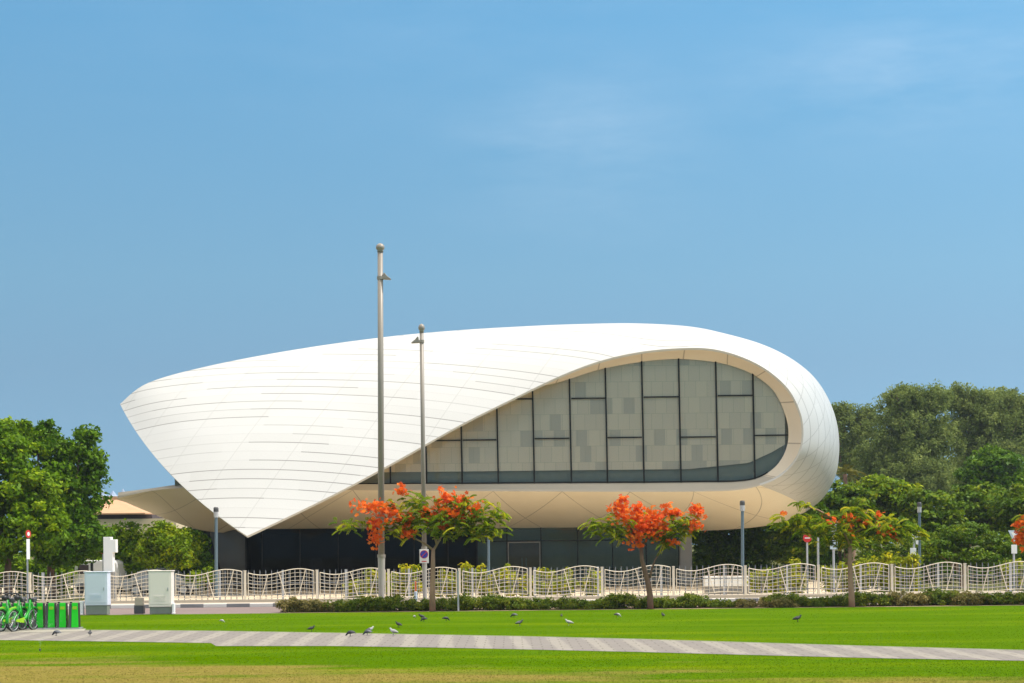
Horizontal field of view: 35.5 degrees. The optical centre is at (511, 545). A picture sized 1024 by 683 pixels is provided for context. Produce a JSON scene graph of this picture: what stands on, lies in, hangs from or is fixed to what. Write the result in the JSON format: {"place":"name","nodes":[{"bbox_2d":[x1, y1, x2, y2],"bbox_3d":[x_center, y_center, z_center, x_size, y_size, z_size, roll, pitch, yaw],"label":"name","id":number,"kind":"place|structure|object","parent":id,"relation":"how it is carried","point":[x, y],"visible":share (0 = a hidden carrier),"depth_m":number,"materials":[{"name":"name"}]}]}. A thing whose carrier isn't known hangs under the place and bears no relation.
{"place":"outdoors","nodes":[
{"label":"outdoors","id":0,"kind":"place"},
{"bbox_2d":[0,629,84,632],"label":"dock pad","id":1,"kind":"object","parent":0,"point":[30,630],"visible":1,"depth_m":47.97,"materials":[{"name":"stone"}]},
{"bbox_2d":[0,592,27,631],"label":"bicycle","id":2,"kind":"object","parent":1,"relation":"on","point":[6,598],"visible":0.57,"depth_m":47.88,"materials":[{"name":"green metal"}]},
{"bbox_2d":[5,592,37,631],"bbox_3d":[-14.687,1.984,48.056,0.711,1.166,1.838,-1,0,14],"label":"bicycle","id":3,"kind":"object","parent":1,"relation":"on","point":[18,612],"visible":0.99,"depth_m":47.89,"materials":[{"name":"green metal"}]},
{"bbox_2d":[33,602,44,628],"bbox_3d":[-14.462,2.122,49.022,0.400,0.835,0.520,-1,0,-4],"label":"bicycle dock","id":4,"kind":"object","parent":1,"relation":"on","point":[39,614],"visible":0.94,"depth_m":48.83,"materials":[{"name":"metal"}]},
{"bbox_2d":[44,602,56,628],"bbox_3d":[-14.097,2.118,48.974,0.400,0.835,0.520,-1,0,-4],"label":"bicycle dock","id":5,"kind":"object","parent":1,"relation":"on","point":[50,612],"visible":0.92,"depth_m":48.78,"materials":[{"name":"metal"}]},
{"bbox_2d":[54,602,67,628],"bbox_3d":[-13.741,2.115,48.928,0.400,0.835,0.520,-1,0,-4],"label":"bicycle dock","id":6,"kind":"object","parent":1,"relation":"on","point":[62,617],"visible":0.98,"depth_m":48.73,"materials":[{"name":"metal"}]},
{"bbox_2d":[67,602,82,628],"bbox_3d":[-13.354,2.111,48.877,0.400,0.835,0.520,-1,0,-4],"label":"bicycle dock","id":7,"kind":"object","parent":1,"relation":"on","point":[74,613],"visible":1,"depth_m":48.68,"materials":[{"name":"green plastic"}]},
{"bbox_2d":[134,597,144,613],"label":"marker block","id":8,"kind":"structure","parent":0,"point":[139,607],"depth_m":60.18,"materials":[{"name":"beige concrete"}]},
{"bbox_2d":[2,579,880,600],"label":"forecourt","id":9,"kind":"structure","parent":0,"point":[309,591],"depth_m":86.27,"materials":[{"name":"beige concrete"}]},
{"bbox_2d":[0,555,76,594],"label":"garden hedge","id":10,"kind":"object","parent":9,"relation":"on","point":[70,590],"visible":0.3,"depth_m":87.60,"materials":[{"name":"green plant"}]},
{"bbox_2d":[74,560,125,593],"bbox_3d":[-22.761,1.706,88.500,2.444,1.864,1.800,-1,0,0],"label":"van","id":11,"kind":"object","parent":9,"relation":"on","point":[97,566],"visible":0.35,"depth_m":87.65,"materials":[{"name":"white paint"}]},
{"bbox_2d":[103,537,117,598],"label":"sign pillar","id":12,"kind":"structure","parent":9,"relation":"on","point":[110,547],"depth_m":73.80,"materials":[{"name":"white metal"}]},
{"bbox_2d":[88,518,149,592],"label":"tree","id":13,"kind":"object","parent":9,"relation":"on","point":[127,539],"visible":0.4,"depth_m":89.39,"materials":[{"name":"green plant"}]},
{"bbox_2d":[123,568,203,594],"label":"parked car","id":14,"kind":"object","parent":9,"relation":"on","point":[187,589],"visible":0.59,"depth_m":83.14,"materials":[{"name":"silver metal"}]},
{"bbox_2d":[128,519,205,570],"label":"tree","id":15,"kind":"object","parent":9,"relation":"on","point":[167,543],"visible":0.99,"depth_m":82.57,"materials":[{"name":"green plant"}]},
{"bbox_2d":[169,526,214,576],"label":"tree","id":16,"kind":"object","parent":9,"relation":"on","point":[204,557],"visible":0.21,"depth_m":85.67,"materials":[{"name":"green plant"}]},
{"bbox_2d":[183,566,218,596],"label":"tree","id":17,"kind":"object","parent":9,"relation":"on","point":[208,568],"visible":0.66,"depth_m":79.90,"materials":[{"name":"green plant"}]},
{"bbox_2d":[213,507,218,597],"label":"lamp post","id":18,"kind":"object","parent":9,"relation":"on","point":[215,510],"visible":1,"depth_m":78.93,"materials":[{"name":"grey metal"}]},
{"bbox_2d":[342,579,366,597],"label":"croton shrub","id":19,"kind":"object","parent":9,"relation":"on","point":[351,588],"visible":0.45,"depth_m":74.11,"materials":[{"name":"yellow plant"}]},
{"bbox_2d":[361,568,378,597],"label":"croton shrub","id":20,"kind":"object","parent":9,"relation":"on","point":[373,572],"visible":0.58,"depth_m":74.31,"materials":[{"name":"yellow plant"}]},
{"bbox_2d":[385,570,404,596],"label":"croton shrub","id":21,"kind":"object","parent":9,"relation":"on","point":[394,577],"visible":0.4,"depth_m":74.25,"materials":[{"name":"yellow plant"}]},
{"bbox_2d":[398,564,422,596],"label":"croton shrub","id":22,"kind":"object","parent":9,"relation":"on","point":[414,568],"visible":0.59,"depth_m":74.17,"materials":[{"name":"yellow plant"}]},
{"bbox_2d":[435,569,456,596],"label":"croton shrub","id":23,"kind":"object","parent":9,"relation":"on","point":[449,585],"visible":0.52,"depth_m":74.29,"materials":[{"name":"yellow plant"}]},
{"bbox_2d":[454,561,477,595],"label":"croton shrub","id":24,"kind":"object","parent":9,"relation":"on","point":[466,566],"visible":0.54,"depth_m":74.24,"materials":[{"name":"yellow plant"}]},
{"bbox_2d":[117,323,838,589],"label":"museum pavilion","id":25,"kind":"structure","parent":9,"relation":"on","point":[551,439],"depth_m":86.60,"materials":[{"name":"white metal"}]},
{"bbox_2d":[509,543,538,586],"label":"door","id":26,"kind":"structure","parent":25,"relation":"in","point":[526,555],"depth_m":93.85,"materials":[{"name":"glass"}]},
{"bbox_2d":[473,563,488,596],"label":"croton shrub","id":27,"kind":"object","parent":9,"relation":"on","point":[478,570],"visible":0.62,"depth_m":74.30,"materials":[{"name":"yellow plant"}]},
{"bbox_2d":[493,563,518,595],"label":"croton shrub","id":28,"kind":"object","parent":9,"relation":"on","point":[507,587],"visible":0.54,"depth_m":74.15,"materials":[{"name":"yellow plant"}]},
{"bbox_2d":[514,572,533,595],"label":"croton shrub","id":29,"kind":"object","parent":9,"relation":"on","point":[519,588],"visible":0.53,"depth_m":74.22,"materials":[{"name":"yellow plant"}]},
{"bbox_2d":[532,567,560,595],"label":"croton shrub","id":30,"kind":"object","parent":9,"relation":"on","point":[554,583],"visible":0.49,"depth_m":74.27,"materials":[{"name":"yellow plant"}]},
{"bbox_2d":[555,567,579,595],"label":"croton shrub","id":31,"kind":"object","parent":9,"relation":"on","point":[566,585],"visible":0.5,"depth_m":74.06,"materials":[{"name":"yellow plant"}]},
{"bbox_2d":[581,569,604,594],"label":"croton shrub","id":32,"kind":"object","parent":9,"relation":"on","point":[594,583],"visible":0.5,"depth_m":74.19,"materials":[{"name":"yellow plant"}]},
{"bbox_2d":[703,575,752,593],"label":"planter","id":33,"kind":"object","parent":9,"relation":"on","point":[733,583],"visible":0.38,"depth_m":76.67,"materials":[{"name":"white paint"}]},
{"bbox_2d":[740,501,744,574],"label":"lamp post","id":34,"kind":"object","parent":9,"relation":"on","point":[742,506],"visible":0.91,"depth_m":78.94,"materials":[{"name":"grey metal"}]},
{"bbox_2d":[747,567,774,592],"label":"croton shrub","id":35,"kind":"object","parent":9,"relation":"on","point":[758,580],"visible":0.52,"depth_m":73.75,"materials":[{"name":"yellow plant"}]},
{"bbox_2d":[692,525,847,580],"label":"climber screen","id":36,"kind":"object","parent":9,"relation":"on","point":[725,548],"visible":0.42,"depth_m":103.31,"materials":[{"name":"green plant"}]},
{"bbox_2d":[768,567,795,592],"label":"croton shrub","id":37,"kind":"object","parent":9,"relation":"on","point":[781,584],"visible":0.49,"depth_m":73.65,"materials":[{"name":"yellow plant"}]},
{"bbox_2d":[785,557,808,592],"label":"croton shrub","id":38,"kind":"object","parent":9,"relation":"on","point":[804,585],"visible":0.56,"depth_m":73.71,"materials":[{"name":"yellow plant"}]},
{"bbox_2d":[762,498,849,572],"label":"broad tree","id":39,"kind":"object","parent":9,"relation":"on","point":[780,547],"visible":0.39,"depth_m":99.10,"materials":[{"name":"green plant"}]},
{"bbox_2d":[816,565,843,591],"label":"croton shrub","id":40,"kind":"object","parent":9,"relation":"on","point":[828,579],"visible":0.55,"depth_m":73.69,"materials":[{"name":"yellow plant"}]},
{"bbox_2d":[837,561,856,591],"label":"croton shrub","id":41,"kind":"object","parent":9,"relation":"on","point":[839,566],"visible":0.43,"depth_m":73.70,"materials":[{"name":"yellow plant"}]},
{"bbox_2d":[68,600,877,614],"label":"road","id":42,"kind":"structure","parent":0,"point":[208,610],"depth_m":62.86,"materials":[{"name":"grey asphalt"}]},
{"bbox_2d":[26,530,30,602],"bbox_3d":[-19.303,0.981,63.793,0.107,3.242,0.320,-1,0,22],"label":"road sign","id":43,"kind":"object","parent":42,"relation":"on","point":[28,533],"visible":0.96,"depth_m":63.77,"materials":[{"name":"metal"}]},
{"bbox_2d":[83,571,111,614],"bbox_3d":[-15.535,1.759,59.992,0.919,1.608,0.555,-1,0,0],"label":"utility cabinet","id":44,"kind":"object","parent":42,"relation":"on","point":[97,592],"visible":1,"depth_m":59.74,"materials":[{"name":"grey metal"}]},
{"bbox_2d":[147,570,174,613],"bbox_3d":[-13.145,1.728,59.992,0.919,1.620,0.555,-1,0,0],"label":"utility cabinet","id":45,"kind":"object","parent":42,"relation":"on","point":[161,591],"visible":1,"depth_m":59.74,"materials":[{"name":"grey metal"}]},
{"bbox_2d":[376,243,390,597],"bbox_3d":[-5.045,-4.696,62.600,0.739,14.300,0.475,-1,0,0],"label":"lamp mast","id":46,"kind":"object","parent":42,"relation":"on","point":[381,277],"visible":0.9,"depth_m":62.50,"materials":[{"name":"grey metal"}]},
{"bbox_2d":[411,324,426,599],"bbox_3d":[-3.687,-3.246,64.300,0.611,11.370,0.350,-1,0,0],"label":"lamp mast","id":47,"kind":"object","parent":42,"relation":"on","point":[421,327],"visible":0.91,"depth_m":64.22,"materials":[{"name":"grey metal"}]},
{"bbox_2d":[0,543,1019,601],"bbox_3d":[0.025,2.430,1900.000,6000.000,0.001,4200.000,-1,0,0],"label":"ground","id":48,"kind":"structure","parent":0,"point":[956,584],"depth_m":87.16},
{"bbox_2d":[0,415,74,596],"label":"broad tree","id":49,"kind":"object","parent":48,"relation":"on","point":[38,513],"visible":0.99,"depth_m":78.47,"materials":[{"name":"green plant"}]},
{"bbox_2d":[0,552,76,587],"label":"tree","id":50,"kind":"object","parent":48,"relation":"on","point":[17,566],"visible":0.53,"depth_m":87.12,"materials":[{"name":"green plant"}]},
{"bbox_2d":[16,418,118,597],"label":"broad tree","id":51,"kind":"object","parent":48,"relation":"on","point":[87,472],"visible":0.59,"depth_m":81.24,"materials":[{"name":"green plant"}]},
{"bbox_2d":[32,496,186,559],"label":"villa","id":52,"kind":"object","parent":48,"relation":"on","point":[117,511],"visible":0.23,"depth_m":150.66,"materials":[{"name":"beige tile"}]},
{"bbox_2d":[45,597,818,608],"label":"kerb","id":53,"kind":"structure","parent":48,"relation":"on","point":[217,605],"depth_m":66.40,"materials":[{"name":"paint"}]},
{"bbox_2d":[820,479,891,563],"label":"broad tree","id":54,"kind":"object","parent":48,"relation":"on","point":[837,498],"visible":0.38,"depth_m":103.00,"materials":[{"name":"green plant"}]},
{"bbox_2d":[831,400,882,564],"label":"tall tree","id":55,"kind":"object","parent":48,"relation":"on","point":[855,421],"visible":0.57,"depth_m":161.21,"materials":[{"name":"green plant"}]},
{"bbox_2d":[847,555,882,591],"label":"croton shrub","id":56,"kind":"object","parent":48,"relation":"on","point":[865,583],"visible":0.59,"depth_m":73.75,"materials":[{"name":"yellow plant"}]},
{"bbox_2d":[851,473,924,574],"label":"broad tree","id":57,"kind":"object","parent":48,"relation":"on","point":[890,490],"visible":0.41,"depth_m":104.79,"materials":[{"name":"green plant"}]},
{"bbox_2d":[872,552,905,591],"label":"croton shrub","id":58,"kind":"object","parent":48,"relation":"on","point":[884,559],"visible":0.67,"depth_m":73.86,"materials":[{"name":"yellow plant"}]},
{"bbox_2d":[843,532,945,582],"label":"garden hedge","id":59,"kind":"object","parent":48,"relation":"on","point":[902,550],"visible":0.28,"depth_m":92.81,"materials":[{"name":"green plant"}]},
{"bbox_2d":[847,378,967,505],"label":"tall tree","id":60,"kind":"object","parent":48,"relation":"on","point":[906,443],"visible":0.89,"depth_m":148.26,"materials":[{"name":"green plant"}]},
{"bbox_2d":[890,551,924,591],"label":"croton shrub","id":61,"kind":"object","parent":48,"relation":"on","point":[914,559],"visible":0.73,"depth_m":73.76,"materials":[{"name":"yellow plant"}]},
{"bbox_2d":[917,502,921,588],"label":"lamp post","id":62,"kind":"object","parent":48,"relation":"on","point":[919,505],"visible":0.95,"depth_m":78.94,"materials":[{"name":"grey metal"}]},
{"bbox_2d":[889,486,970,573],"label":"broad tree","id":63,"kind":"object","parent":48,"relation":"on","point":[935,515],"visible":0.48,"depth_m":101.11,"materials":[{"name":"green plant"}]},
{"bbox_2d":[905,521,1023,586],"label":"spreading tree","id":64,"kind":"object","parent":48,"relation":"on","point":[994,550],"visible":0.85,"depth_m":83.31,"materials":[{"name":"green plant"}]},
{"bbox_2d":[931,545,1023,583],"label":"garden hedge","id":65,"kind":"object","parent":48,"relation":"on","point":[979,578],"visible":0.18,"depth_m":91.72,"materials":[{"name":"green plant"}]},
{"bbox_2d":[948,481,1007,546],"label":"broad tree","id":66,"kind":"object","parent":48,"relation":"on","point":[975,507],"visible":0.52,"depth_m":103.69,"materials":[{"name":"green plant"}]},
{"bbox_2d":[942,381,1023,482],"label":"tall tree","id":67,"kind":"object","parent":48,"relation":"on","point":[997,416],"visible":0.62,"depth_m":153.47,"materials":[{"name":"green plant"}]},
{"bbox_2d":[951,442,1023,490],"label":"round tree","id":68,"kind":"object","parent":48,"relation":"on","point":[1002,467],"visible":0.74,"depth_m":126.69,"materials":[{"name":"green plant"}]},
{"bbox_2d":[984,482,1023,545],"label":"broad tree","id":69,"kind":"object","parent":48,"relation":"on","point":[1005,511],"visible":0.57,"depth_m":99.33,"materials":[{"name":"green plant"}]},
{"bbox_2d":[998,558,1023,590],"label":"croton shrub","id":70,"kind":"object","parent":48,"relation":"on","point":[1020,572],"visible":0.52,"depth_m":73.81,"materials":[{"name":"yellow plant"}]},
{"bbox_2d":[1008,530,1016,590],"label":"road sign","id":71,"kind":"object","parent":48,"relation":"on","point":[1013,547],"visible":0.72,"depth_m":72.92,"materials":[{"name":"white metal"}]},
{"bbox_2d":[0,605,1023,682],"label":"lawn","id":72,"kind":"structure","parent":0,"point":[721,615],"depth_m":37.93,"materials":[{"name":"green plant"}]},
{"bbox_2d":[0,630,1023,660],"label":"path","id":73,"kind":"structure","parent":0,"point":[227,638],"depth_m":39.47,"materials":[{"name":"grey concrete"}]},
{"bbox_2d":[162,630,1008,649],"bbox_3d":[-2.584,2.417,42.075,50.409,0.001,3.273,-1,0,26],"label":"path edging","id":74,"kind":"object","parent":73,"relation":"on","point":[581,637],"visible":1,"depth_m":40.86,"materials":[{"name":"stone"}]},
{"bbox_2d":[0,0,1023,551],"label":"sky","id":75,"kind":"structure","parent":0,"point":[834,187],"materials":[{"name":"blue"}]},
{"bbox_2d":[22,591,1022,605],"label":"pavement","id":76,"kind":"structure","parent":0,"point":[501,596],"depth_m":71.57,"materials":[{"name":"beige concrete"}]},
{"bbox_2d":[0,561,1023,603],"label":"fence","id":77,"kind":"object","parent":76,"relation":"on","point":[745,595],"visible":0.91,"depth_m":67.67,"materials":[{"name":"white metal"}]},
{"bbox_2d":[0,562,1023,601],"bbox_3d":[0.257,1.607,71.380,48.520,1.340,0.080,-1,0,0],"label":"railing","id":78,"kind":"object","parent":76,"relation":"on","point":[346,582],"visible":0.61,"depth_m":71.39,"materials":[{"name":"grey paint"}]},
{"bbox_2d":[288,604,1023,612],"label":"planting strip","id":79,"kind":"object","parent":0,"point":[658,608],"visible":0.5,"depth_m":60.06,"materials":[{"name":"soil"}]},
{"bbox_2d":[274,596,306,611],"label":"hedge clump","id":80,"kind":"object","parent":79,"relation":"on","point":[285,605],"visible":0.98,"depth_m":60.21,"materials":[{"name":"green plant"}]},
{"bbox_2d":[293,598,326,611],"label":"hedge clump","id":81,"kind":"object","parent":79,"relation":"on","point":[310,605],"visible":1,"depth_m":60.19,"materials":[{"name":"green plant"}]},
{"bbox_2d":[322,594,380,611],"bbox_3d":[-6.031,2.160,60.458,2.285,0.668,1.308,-1,0,0],"label":"hedge clump","id":82,"kind":"object","parent":79,"relation":"on","point":[359,603],"visible":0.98,"depth_m":60.13,"materials":[{"name":"green plant"}]},
{"bbox_2d":[369,594,441,610],"bbox_3d":[-4.023,2.143,60.509,2.836,0.658,1.368,-1,0,0],"label":"hedge clump","id":83,"kind":"object","parent":79,"relation":"on","point":[393,603],"visible":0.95,"depth_m":60.23,"materials":[{"name":"green plant"}]},
{"bbox_2d":[328,482,512,611],"bbox_3d":[-3.382,0.059,59.598,6.875,4.956,2.650,-1,0,0],"label":"flame tree","id":84,"kind":"object","parent":79,"relation":"on","point":[450,516],"visible":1,"depth_m":59.51,"materials":[{"name":"orange plant"}]},
{"bbox_2d":[426,595,473,610],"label":"hedge clump","id":85,"kind":"object","parent":79,"relation":"on","point":[449,604],"visible":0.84,"depth_m":60.12,"materials":[{"name":"green plant"}]},
{"bbox_2d":[455,592,509,610],"bbox_3d":[-1.137,2.067,60.420,2.442,0.754,1.372,-1,0,0],"label":"hedge clump","id":86,"kind":"object","parent":79,"relation":"on","point":[488,602],"visible":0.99,"depth_m":60.16,"materials":[{"name":"green plant"}]},
{"bbox_2d":[498,596,559,609],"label":"hedge clump","id":87,"kind":"object","parent":79,"relation":"on","point":[515,603],"visible":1,"depth_m":60.19,"materials":[{"name":"green plant"}]},
{"bbox_2d":[550,596,601,609],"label":"hedge clump","id":88,"kind":"object","parent":79,"relation":"on","point":[570,603],"visible":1,"depth_m":60.12,"materials":[{"name":"green plant"}]},
{"bbox_2d":[593,595,621,608],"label":"hedge clump","id":89,"kind":"object","parent":79,"relation":"on","point":[605,605],"visible":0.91,"depth_m":60.20,"materials":[{"name":"green plant"}]},
{"bbox_2d":[604,590,659,608],"bbox_3d":[4.557,2.023,60.474,2.668,0.714,1.362,-1,0,8],"label":"hedge clump","id":90,"kind":"object","parent":79,"relation":"on","point":[632,601],"visible":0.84,"depth_m":60.19,"materials":[{"name":"green plant"}]},
{"bbox_2d":[577,494,707,608],"bbox_3d":[4.894,0.252,59.806,4.888,4.399,1.830,-1,0,0],"label":"flame tree","id":91,"kind":"object","parent":79,"relation":"on","point":[643,526],"visible":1,"depth_m":59.52,"materials":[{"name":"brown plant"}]},
{"bbox_2d":[646,593,709,608],"bbox_3d":[6.286,2.057,60.549,2.609,0.619,1.431,-1,0,0],"label":"hedge clump","id":92,"kind":"object","parent":79,"relation":"on","point":[689,600],"visible":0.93,"depth_m":60.26,"materials":[{"name":"green plant"}]},
{"bbox_2d":[700,598,737,607],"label":"hedge clump","id":93,"kind":"object","parent":79,"relation":"on","point":[715,603],"visible":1,"depth_m":60.27,"materials":[{"name":"green plant"}]},
{"bbox_2d":[728,597,773,607],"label":"hedge clump","id":94,"kind":"object","parent":79,"relation":"on","point":[745,603],"visible":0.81,"depth_m":60.15,"materials":[{"name":"green plant"}]},
{"bbox_2d":[761,596,800,607],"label":"hedge clump","id":95,"kind":"object","parent":79,"relation":"on","point":[780,602],"visible":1,"depth_m":59.66,"materials":[{"name":"green plant"}]},
{"bbox_2d":[761,592,803,604],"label":"hedge clump","id":96,"kind":"object","parent":79,"relation":"on","point":[794,596],"visible":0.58,"depth_m":60.25,"materials":[{"name":"green plant"}]},
{"bbox_2d":[795,592,864,606],"bbox_3d":[11.918,2.024,60.598,2.748,0.568,1.490,-1,0,0],"label":"hedge clump","id":97,"kind":"object","parent":79,"relation":"on","point":[828,601],"visible":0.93,"depth_m":60.17,"materials":[{"name":"green plant"}]},
{"bbox_2d":[766,501,929,606],"bbox_3d":[12.580,0.332,59.651,6.089,4.080,2.103,-1,0,0],"label":"flame tree","id":98,"kind":"object","parent":79,"relation":"on","point":[823,527],"visible":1,"depth_m":59.59,"materials":[{"name":"green plant"}]},
{"bbox_2d":[840,591,897,606],"bbox_3d":[13.501,1.985,60.523,2.342,0.606,1.228,-1,0,0],"label":"hedge clump","id":99,"kind":"object","parent":79,"relation":"on","point":[872,598],"visible":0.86,"depth_m":60.27,"materials":[{"name":"green plant"}]},
{"bbox_2d":[887,589,937,605],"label":"hedge clump","id":100,"kind":"object","parent":79,"relation":"on","point":[910,599],"visible":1,"depth_m":60.20,"materials":[{"name":"green plant"}]},
{"bbox_2d":[921,587,966,605],"bbox_3d":[16.302,1.899,60.529,1.862,0.719,1.142,-1,0,0],"label":"hedge clump","id":101,"kind":"object","parent":79,"relation":"on","point":[943,598],"visible":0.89,"depth_m":60.30,"materials":[{"name":"green plant"}]},
{"bbox_2d":[948,590,992,604],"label":"hedge clump","id":102,"kind":"object","parent":79,"relation":"on","point":[967,600],"visible":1,"depth_m":60.10,"materials":[{"name":"green plant"}]},
{"bbox_2d":[972,591,1023,604],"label":"hedge clump","id":103,"kind":"object","parent":79,"relation":"on","point":[1007,597],"visible":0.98,"depth_m":60.29,"materials":[{"name":"green plant"}]},
{"bbox_2d":[1011,515,1023,552],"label":"flame tree","id":104,"kind":"object","parent":79,"relation":"on","point":[1019,526],"visible":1,"depth_m":59.63,"materials":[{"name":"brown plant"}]},
{"bbox_2d":[833,464,866,564],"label":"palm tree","id":105,"kind":"object","parent":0,"point":[846,468],"visible":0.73,"depth_m":117.74,"materials":[{"name":"green plant"}]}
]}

